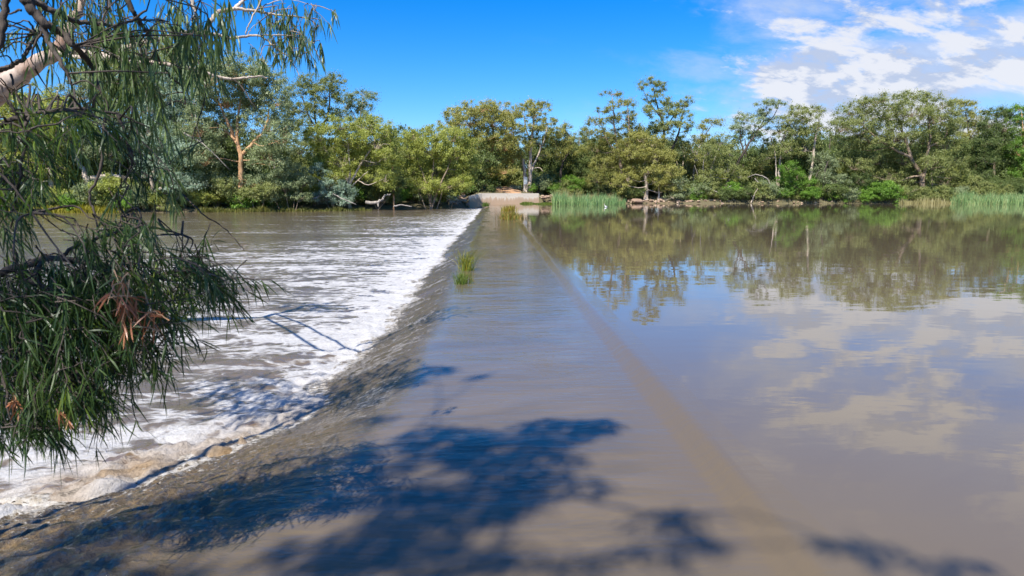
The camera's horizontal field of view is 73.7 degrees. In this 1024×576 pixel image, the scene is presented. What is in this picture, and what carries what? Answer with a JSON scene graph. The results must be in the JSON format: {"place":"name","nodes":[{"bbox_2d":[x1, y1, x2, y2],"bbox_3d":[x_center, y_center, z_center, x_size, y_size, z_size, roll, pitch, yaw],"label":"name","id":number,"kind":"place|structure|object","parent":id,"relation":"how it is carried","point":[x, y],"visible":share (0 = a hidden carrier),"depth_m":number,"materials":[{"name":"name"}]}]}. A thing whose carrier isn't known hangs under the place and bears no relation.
{"place":"outdoors","nodes":[
{"label":"outdoors","id":0,"kind":"place"},
{"bbox_2d":[8,202,124,212],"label":"grass","id":1,"kind":"structure","parent":0,"point":[87,208],"depth_m":92.90,"materials":[{"name":"plant"}]},
{"bbox_2d":[0,208,481,517],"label":"river water","id":2,"kind":"structure","parent":0,"point":[345,278],"depth_m":13.52,"materials":[{"name":"liquid"}]},
{"bbox_2d":[0,204,871,575],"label":"weir water","id":3,"kind":"structure","parent":0,"point":[526,402],"depth_m":5.28,"materials":[{"name":"liquid"}]},
{"bbox_2d":[451,269,472,284],"bbox_3d":[-1.167,-0.273,16.272,0.745,0.391,1.065,0,8,-1],"label":"grass tuft","id":4,"kind":"object","parent":3,"relation":"on","point":[463,280],"visible":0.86,"depth_m":16.17,"materials":[{"name":"plant"}]},
{"bbox_2d":[445,246,487,271],"bbox_3d":[-1.281,-0.825,19.078,1.518,0.712,1.504,0,8,-1],"label":"grass tuft","id":5,"kind":"object","parent":3,"relation":"on","point":[467,261],"visible":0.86,"depth_m":18.96,"materials":[{"name":"plant"}]},
{"bbox_2d":[495,211,527,219],"bbox_3d":[-0.066,-5.901,55.322,2.823,0.712,4.294,0,8,-1],"label":"grass tuft","id":6,"kind":"object","parent":3,"relation":"on","point":[510,215],"visible":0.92,"depth_m":54.54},
{"bbox_2d":[1,189,894,212],"bbox_3d":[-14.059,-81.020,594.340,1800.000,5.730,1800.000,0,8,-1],"label":"ground","id":7,"kind":"structure","parent":0,"point":[386,206],"depth_m":115.22,"materials":[{"name":"soil"}]},
{"bbox_2d":[0,79,83,187],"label":"gum tree","id":8,"kind":"object","parent":7,"relation":"on","point":[5,108],"visible":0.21,"depth_m":95.85,"materials":[{"name":"green plant"}]},
{"bbox_2d":[55,193,88,210],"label":"bush","id":9,"kind":"object","parent":7,"relation":"on","point":[72,201],"visible":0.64,"depth_m":93.52,"materials":[{"name":"green plant"}]},
{"bbox_2d":[54,124,112,191],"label":"shrub","id":10,"kind":"object","parent":7,"relation":"on","point":[93,164],"visible":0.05,"depth_m":104.83,"materials":[{"name":"green plant"}]},
{"bbox_2d":[65,182,109,204],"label":"bush","id":11,"kind":"object","parent":7,"relation":"on","point":[94,194],"visible":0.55,"depth_m":93.99,"materials":[{"name":"green plant"}]},
{"bbox_2d":[64,160,110,188],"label":"bush","id":12,"kind":"object","parent":7,"relation":"on","point":[72,176],"visible":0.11,"depth_m":101.91,"materials":[{"name":"green plant"}]},
{"bbox_2d":[79,182,118,205],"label":"bush","id":13,"kind":"object","parent":7,"relation":"on","point":[106,203],"visible":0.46,"depth_m":94.45,"materials":[{"name":"green plant"}]},
{"bbox_2d":[83,171,133,206],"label":"bush","id":14,"kind":"object","parent":7,"relation":"on","point":[112,180],"visible":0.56,"depth_m":94.65,"materials":[{"name":"green plant"}]},
{"bbox_2d":[40,66,182,189],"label":"gum tree","id":15,"kind":"object","parent":7,"relation":"on","point":[82,87],"visible":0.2,"depth_m":97.68,"materials":[{"name":"green plant"}]},
{"bbox_2d":[0,0,255,252],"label":"gum tree","id":16,"kind":"object","parent":7,"relation":"on","point":[133,74],"visible":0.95,"depth_m":5.11,"materials":[{"name":"green plant"}]},
{"bbox_2d":[64,36,206,115],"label":"gum tree","id":17,"kind":"object","parent":7,"relation":"on","point":[150,45],"visible":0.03,"depth_m":110.51,"materials":[{"name":"green plant"}]},
{"bbox_2d":[118,180,155,209],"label":"bush","id":18,"kind":"object","parent":7,"relation":"on","point":[141,203],"visible":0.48,"depth_m":95.11,"materials":[{"name":"green plant"}]},
{"bbox_2d":[0,83,291,487],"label":"wattle tree","id":19,"kind":"object","parent":7,"relation":"on","point":[47,337],"visible":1,"depth_m":3.40,"materials":[{"name":"green plant"}]},
{"bbox_2d":[145,190,170,210],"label":"bush","id":20,"kind":"object","parent":7,"relation":"on","point":[151,199],"visible":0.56,"depth_m":95.66,"materials":[{"name":"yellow plant"}]},
{"bbox_2d":[116,51,212,199],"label":"gum tree","id":21,"kind":"object","parent":7,"relation":"on","point":[186,178],"visible":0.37,"depth_m":94.94,"materials":[{"name":"green plant"}]},
{"bbox_2d":[0,0,340,106],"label":"gum tree","id":22,"kind":"object","parent":7,"relation":"on","point":[17,72],"visible":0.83,"depth_m":8.69,"materials":[{"name":"green plant"}]},
{"bbox_2d":[132,107,236,194],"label":"tree","id":23,"kind":"object","parent":7,"relation":"on","point":[185,168],"visible":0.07,"depth_m":102.74,"materials":[{"name":"green plant"}]},
{"bbox_2d":[188,187,215,207],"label":"bush","id":24,"kind":"object","parent":7,"relation":"on","point":[200,195],"visible":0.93,"depth_m":97.59,"materials":[{"name":"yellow plant"}]},
{"bbox_2d":[200,188,232,207],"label":"bush","id":25,"kind":"object","parent":7,"relation":"on","point":[218,198],"visible":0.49,"depth_m":98.95,"materials":[{"name":"green plant"}]},
{"bbox_2d":[193,158,248,191],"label":"bush","id":26,"kind":"object","parent":7,"relation":"on","point":[223,168],"visible":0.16,"depth_m":103.44,"materials":[{"name":"green plant"}]},
{"bbox_2d":[201,117,270,178],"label":"tree","id":27,"kind":"object","parent":7,"relation":"on","point":[228,144],"visible":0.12,"depth_m":111.04,"materials":[{"name":"green plant"}]},
{"bbox_2d":[166,47,306,209],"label":"gum tree","id":28,"kind":"object","parent":7,"relation":"on","point":[263,95],"visible":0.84,"depth_m":96.52,"materials":[{"name":"green plant"}]},
{"bbox_2d":[208,173,280,208],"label":"shrub","id":29,"kind":"object","parent":7,"relation":"on","point":[241,191],"visible":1,"depth_m":97.17,"materials":[{"name":"green plant"}]},
{"bbox_2d":[225,185,272,209],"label":"bush","id":30,"kind":"object","parent":7,"relation":"on","point":[245,203],"visible":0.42,"depth_m":98.45,"materials":[{"name":"green plant"}]},
{"bbox_2d":[206,134,297,173],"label":"tree","id":31,"kind":"object","parent":7,"relation":"on","point":[236,158],"visible":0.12,"depth_m":113.00,"materials":[{"name":"green plant"}]},
{"bbox_2d":[243,129,294,172],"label":"tree","id":32,"kind":"object","parent":7,"relation":"on","point":[260,139],"visible":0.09,"depth_m":115.13,"materials":[{"name":"green plant"}]},
{"bbox_2d":[268,192,294,208],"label":"bush","id":33,"kind":"object","parent":7,"relation":"on","point":[282,202],"visible":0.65,"depth_m":101.90,"materials":[{"name":"green plant"}]},
{"bbox_2d":[196,205,371,212],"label":"grass","id":34,"kind":"structure","parent":7,"relation":"on","point":[259,209],"depth_m":99.01,"materials":[{"name":"plant"}]},
{"bbox_2d":[261,161,317,209],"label":"shrub","id":35,"kind":"object","parent":7,"relation":"on","point":[276,173],"visible":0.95,"depth_m":99.69,"materials":[{"name":"green plant"}]},
{"bbox_2d":[295,180,326,205],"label":"bush","id":36,"kind":"object","parent":7,"relation":"on","point":[316,188],"visible":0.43,"depth_m":105.06,"materials":[{"name":"green plant"}]},
{"bbox_2d":[271,68,353,174],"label":"gum tree","id":37,"kind":"object","parent":7,"relation":"on","point":[315,88],"visible":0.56,"depth_m":117.12,"materials":[{"name":"green plant"}]},
{"bbox_2d":[307,161,358,207],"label":"shrub","id":38,"kind":"object","parent":7,"relation":"on","point":[339,190],"visible":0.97,"depth_m":103.15,"materials":[{"name":"green plant"}]},
{"bbox_2d":[299,112,403,208],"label":"gum tree","id":39,"kind":"object","parent":7,"relation":"on","point":[384,150],"visible":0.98,"depth_m":104.73,"materials":[{"name":"green plant"}]},
{"bbox_2d":[331,85,381,162],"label":"gum tree","id":40,"kind":"object","parent":7,"relation":"on","point":[361,107],"visible":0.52,"depth_m":123.77,"materials":[{"name":"green plant"}]},
{"bbox_2d":[351,178,381,204],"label":"bush","id":41,"kind":"object","parent":7,"relation":"on","point":[360,184],"visible":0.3,"depth_m":110.87,"materials":[{"name":"green plant"}]},
{"bbox_2d":[357,177,407,209],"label":"shrub","id":42,"kind":"object","parent":7,"relation":"on","point":[402,183],"visible":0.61,"depth_m":109.92,"materials":[{"name":"green plant"}]},
{"bbox_2d":[365,124,423,176],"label":"tree","id":43,"kind":"object","parent":7,"relation":"on","point":[399,128],"visible":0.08,"depth_m":128.09,"materials":[{"name":"green plant"}]},
{"bbox_2d":[381,134,409,209],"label":"gum tree","id":44,"kind":"object","parent":7,"relation":"on","point":[397,171],"visible":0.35,"depth_m":109.61,"materials":[{"name":"green plant"}]},
{"bbox_2d":[393,123,483,208],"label":"gum tree","id":45,"kind":"object","parent":7,"relation":"on","point":[449,151],"visible":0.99,"depth_m":114.28,"materials":[{"name":"green plant"}]},
{"bbox_2d":[430,177,461,204],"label":"bush","id":46,"kind":"object","parent":7,"relation":"on","point":[443,198],"visible":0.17,"depth_m":119.92,"materials":[{"name":"green plant"}]},
{"bbox_2d":[418,153,502,194],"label":"tree","id":47,"kind":"object","parent":7,"relation":"on","point":[490,187],"visible":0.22,"depth_m":133.32,"materials":[{"name":"green plant"}]},
{"bbox_2d":[441,136,501,193],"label":"tree","id":48,"kind":"object","parent":7,"relation":"on","point":[484,159],"visible":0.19,"depth_m":133.01,"materials":[{"name":"green plant"}]},
{"bbox_2d":[435,96,531,190],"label":"gum tree","id":49,"kind":"object","parent":7,"relation":"on","point":[488,113],"visible":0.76,"depth_m":136.46,"materials":[{"name":"green plant"}]},
{"bbox_2d":[476,127,522,185],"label":"tree","id":50,"kind":"object","parent":7,"relation":"on","point":[508,178],"visible":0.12,"depth_m":153.70,"materials":[{"name":"green plant"}]},
{"bbox_2d":[468,193,538,207],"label":"concrete wall","id":51,"kind":"structure","parent":7,"relation":"on","point":[475,200],"depth_m":129.33,"materials":[{"name":"concrete"}]},
{"bbox_2d":[502,168,527,189],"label":"bush","id":52,"kind":"object","parent":7,"relation":"on","point":[517,182],"visible":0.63,"depth_m":155.66,"materials":[{"name":"green plant"}]},
{"bbox_2d":[514,140,556,174],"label":"tree","id":53,"kind":"object","parent":7,"relation":"on","point":[539,162],"visible":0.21,"depth_m":157.78,"materials":[{"name":"green plant"}]},
{"bbox_2d":[516,97,561,192],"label":"gum tree","id":54,"kind":"object","parent":7,"relation":"on","point":[532,110],"visible":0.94,"depth_m":142.08,"materials":[{"name":"green plant"}]},
{"bbox_2d":[527,173,557,193],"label":"bush","id":55,"kind":"object","parent":7,"relation":"on","point":[542,182],"visible":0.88,"depth_m":147.83,"materials":[{"name":"green plant"}]},
{"bbox_2d":[521,134,587,184],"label":"tree","id":56,"kind":"object","parent":7,"relation":"on","point":[548,163],"visible":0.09,"depth_m":156.95,"materials":[{"name":"green plant"}]},
{"bbox_2d":[541,120,582,192],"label":"gum tree","id":57,"kind":"object","parent":7,"relation":"on","point":[559,144],"visible":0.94,"depth_m":147.30,"materials":[{"name":"green plant"}]},
{"bbox_2d":[559,175,585,187],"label":"shrub","id":58,"kind":"object","parent":7,"relation":"on","point":[577,182],"visible":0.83,"depth_m":147.53,"materials":[{"name":"green plant"}]},
{"bbox_2d":[553,161,602,192],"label":"shrub","id":59,"kind":"object","parent":7,"relation":"on","point":[576,167],"visible":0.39,"depth_m":150.25,"materials":[{"name":"green plant"}]},
{"bbox_2d":[570,125,601,168],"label":"gum tree","id":60,"kind":"object","parent":7,"relation":"on","point":[581,139],"visible":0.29,"depth_m":155.16,"materials":[{"name":"green plant"}]},
{"bbox_2d":[563,133,641,194],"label":"tree","id":61,"kind":"object","parent":7,"relation":"on","point":[585,160],"visible":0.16,"depth_m":151.39,"materials":[{"name":"green plant"}]},
{"bbox_2d":[579,88,654,197],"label":"gum tree","id":62,"kind":"object","parent":7,"relation":"on","point":[605,148],"visible":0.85,"depth_m":138.43,"materials":[{"name":"green plant"}]},
{"bbox_2d":[608,127,686,199],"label":"gum tree","id":63,"kind":"object","parent":7,"relation":"on","point":[665,157],"visible":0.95,"depth_m":135.96,"materials":[{"name":"green plant"}]},
{"bbox_2d":[614,124,684,194],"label":"tree","id":64,"kind":"object","parent":7,"relation":"on","point":[652,183],"visible":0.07,"depth_m":148.98,"materials":[{"name":"green plant"}]},
{"bbox_2d":[633,74,697,196],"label":"gum tree","id":65,"kind":"object","parent":7,"relation":"on","point":[662,125],"visible":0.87,"depth_m":140.69,"materials":[{"name":"green plant"}]},
{"bbox_2d":[652,162,695,200],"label":"gum tree","id":66,"kind":"object","parent":7,"relation":"on","point":[679,185],"visible":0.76,"depth_m":136.62,"materials":[{"name":"green plant"}]},
{"bbox_2d":[667,145,697,175],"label":"tree","id":67,"kind":"object","parent":7,"relation":"on","point":[686,166],"visible":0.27,"depth_m":152.66,"materials":[{"name":"green plant"}]},
{"bbox_2d":[685,181,712,197],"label":"bush","id":68,"kind":"object","parent":7,"relation":"on","point":[708,188],"visible":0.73,"depth_m":137.75,"materials":[{"name":"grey plant"}]},
{"bbox_2d":[679,115,727,182],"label":"gum tree","id":69,"kind":"object","parent":7,"relation":"on","point":[691,156],"visible":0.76,"depth_m":147.74,"materials":[{"name":"green plant"}]},
{"bbox_2d":[692,131,753,198],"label":"gum tree","id":70,"kind":"object","parent":7,"relation":"on","point":[714,163],"visible":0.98,"depth_m":139.46,"materials":[{"name":"green plant"}]},
{"bbox_2d":[716,186,742,201],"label":"bush","id":71,"kind":"object","parent":7,"relation":"on","point":[725,194],"visible":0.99,"depth_m":136.81,"materials":[{"name":"green plant"}]},
{"bbox_2d":[696,134,768,169],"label":"tree","id":72,"kind":"object","parent":7,"relation":"on","point":[750,153],"visible":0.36,"depth_m":153.69,"materials":[{"name":"green plant"}]},
{"bbox_2d":[729,185,754,200],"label":"bush","id":73,"kind":"object","parent":7,"relation":"on","point":[745,194],"visible":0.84,"depth_m":136.84,"materials":[{"name":"green plant"}]},
{"bbox_2d":[722,97,787,186],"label":"gum tree","id":74,"kind":"object","parent":7,"relation":"on","point":[754,133],"visible":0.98,"depth_m":138.53,"materials":[{"name":"green plant"}]},
{"bbox_2d":[748,181,776,202],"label":"bush","id":75,"kind":"object","parent":7,"relation":"on","point":[762,189],"visible":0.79,"depth_m":137.46,"materials":[{"name":"green plant"}]},
{"bbox_2d":[738,149,792,181],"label":"tree","id":76,"kind":"object","parent":7,"relation":"on","point":[764,168],"visible":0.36,"depth_m":152.19,"materials":[{"name":"green plant"}]},
{"bbox_2d":[756,177,786,200],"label":"bush","id":77,"kind":"object","parent":7,"relation":"on","point":[773,188],"visible":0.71,"depth_m":137.30,"materials":[{"name":"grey plant"}]},
{"bbox_2d":[631,195,934,202],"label":"riverbank","id":78,"kind":"structure","parent":7,"relation":"on","point":[782,199],"depth_m":138.24,"materials":[{"name":"soil"}]},
{"bbox_2d":[754,99,828,185],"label":"gum tree","id":79,"kind":"object","parent":7,"relation":"on","point":[801,142],"visible":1,"depth_m":140.27,"materials":[{"name":"green plant"}]},
{"bbox_2d":[775,159,818,199],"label":"bush","id":80,"kind":"object","parent":7,"relation":"on","point":[793,171],"visible":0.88,"depth_m":137.14,"materials":[{"name":"green plant"}]},
{"bbox_2d":[766,126,828,185],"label":"tree","id":81,"kind":"object","parent":7,"relation":"on","point":[804,160],"visible":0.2,"depth_m":147.32,"materials":[{"name":"green plant"}]},
{"bbox_2d":[797,186,824,202],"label":"bush","id":82,"kind":"object","parent":7,"relation":"on","point":[812,192],"visible":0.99,"depth_m":136.90,"materials":[{"name":"green plant"}]},
{"bbox_2d":[807,150,851,199],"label":"gum tree","id":83,"kind":"object","parent":7,"relation":"on","point":[827,173],"visible":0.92,"depth_m":139.41,"materials":[{"name":"green plant"}]},
{"bbox_2d":[816,182,851,200],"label":"bush","id":84,"kind":"object","parent":7,"relation":"on","point":[837,187],"visible":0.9,"depth_m":137.32,"materials":[{"name":"green plant"}]},
{"bbox_2d":[811,118,885,155],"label":"tree","id":85,"kind":"object","parent":7,"relation":"on","point":[828,142],"visible":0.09,"depth_m":164.12,"materials":[{"name":"green plant"}]},
{"bbox_2d":[815,132,884,178],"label":"tree","id":86,"kind":"object","parent":7,"relation":"on","point":[836,154],"visible":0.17,"depth_m":151.52,"materials":[{"name":"green plant"}]},
{"bbox_2d":[841,186,861,202],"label":"bush","id":87,"kind":"object","parent":7,"relation":"on","point":[850,195],"visible":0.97,"depth_m":136.95,"materials":[{"name":"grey plant"}]},
{"bbox_2d":[838,172,874,197],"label":"shrub","id":88,"kind":"object","parent":7,"relation":"on","point":[854,179],"visible":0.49,"depth_m":139.06,"materials":[{"name":"green plant"}]},
{"bbox_2d":[857,180,893,201],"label":"bush","id":89,"kind":"object","parent":7,"relation":"on","point":[878,189],"visible":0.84,"depth_m":137.51,"materials":[{"name":"green plant"}]},
{"bbox_2d":[878,178,906,202],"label":"bush","id":90,"kind":"object","parent":7,"relation":"on","point":[889,184],"visible":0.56,"depth_m":137.04,"materials":[{"name":"green plant"}]},
{"bbox_2d":[822,88,975,197],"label":"gum tree","id":91,"kind":"object","parent":7,"relation":"on","point":[925,164],"visible":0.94,"depth_m":140.61,"materials":[{"name":"green plant"}]},
{"bbox_2d":[828,118,974,172],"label":"tree","id":92,"kind":"object","parent":7,"relation":"on","point":[963,145],"visible":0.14,"depth_m":152.27,"materials":[{"name":"green plant"}]},
{"bbox_2d":[891,142,940,188],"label":"shrub","id":93,"kind":"object","parent":7,"relation":"on","point":[912,174],"visible":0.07,"depth_m":152.05,"materials":[{"name":"green plant"}]},
{"bbox_2d":[911,186,942,201],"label":"bush","id":94,"kind":"object","parent":7,"relation":"on","point":[921,192],"visible":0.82,"depth_m":137.87,"materials":[{"name":"green plant"}]},
{"bbox_2d":[936,184,958,199],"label":"bush","id":95,"kind":"object","parent":7,"relation":"on","point":[944,194],"visible":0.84,"depth_m":138.61,"materials":[{"name":"green plant"}]},
{"bbox_2d":[944,95,993,155],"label":"gum tree","id":96,"kind":"object","parent":7,"relation":"on","point":[971,113],"visible":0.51,"depth_m":155.78,"materials":[{"name":"green plant"}]},
{"bbox_2d":[951,146,991,185],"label":"shrub","id":97,"kind":"object","parent":7,"relation":"on","point":[972,164],"visible":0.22,"depth_m":152.11,"materials":[{"name":"green plant"}]},
{"bbox_2d":[956,174,991,195],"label":"bush","id":98,"kind":"object","parent":7,"relation":"on","point":[975,184],"visible":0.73,"depth_m":141.75,"materials":[{"name":"green plant"}]},
{"bbox_2d":[958,174,1023,189],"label":"shrub","id":99,"kind":"object","parent":7,"relation":"on","point":[1003,182],"visible":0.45,"depth_m":144.35,"materials":[{"name":"green plant"}]},
{"bbox_2d":[960,103,1023,182],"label":"gum tree","id":100,"kind":"object","parent":7,"relation":"on","point":[997,127],"visible":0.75,"depth_m":147.43,"materials":[{"name":"green plant"}]},
{"bbox_2d":[979,181,1006,195],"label":"bush","id":101,"kind":"object","parent":7,"relation":"on","point":[991,187],"visible":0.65,"depth_m":141.14,"materials":[{"name":"green plant"}]},
{"bbox_2d":[967,126,1023,180],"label":"tree","id":102,"kind":"object","parent":7,"relation":"on","point":[1001,169],"visible":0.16,"depth_m":149.82,"materials":[{"name":"green plant"}]},
{"bbox_2d":[1000,103,1023,178],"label":"gum tree","id":103,"kind":"object","parent":7,"relation":"on","point":[1019,116],"visible":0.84,"depth_m":147.28,"materials":[{"name":"green plant"}]},
{"bbox_2d":[0,0,1023,186],"label":"sky","id":104,"kind":"structure","parent":0,"point":[422,57],"materials":[{"name":"blue"}]},
{"bbox_2d":[507,203,1023,575],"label":"pool water","id":105,"kind":"structure","parent":0,"point":[850,376],"depth_m":9.24,"materials":[{"name":"brown liquid"}]},
{"bbox_2d":[550,189,625,204],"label":"reeds","id":106,"kind":"object","parent":105,"relation":"in","point":[559,199],"visible":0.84,"depth_m":119.30,"materials":[{"name":"plant"}]},
{"bbox_2d":[898,194,981,203],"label":"reeds","id":107,"kind":"object","parent":105,"relation":"in","point":[938,201],"visible":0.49,"depth_m":135.81,"materials":[{"name":"plant"}]},
{"bbox_2d":[947,189,1023,204],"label":"reeds","id":108,"kind":"object","parent":105,"relation":"in","point":[971,198],"visible":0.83,"depth_m":128.93,"materials":[{"name":"plant"}]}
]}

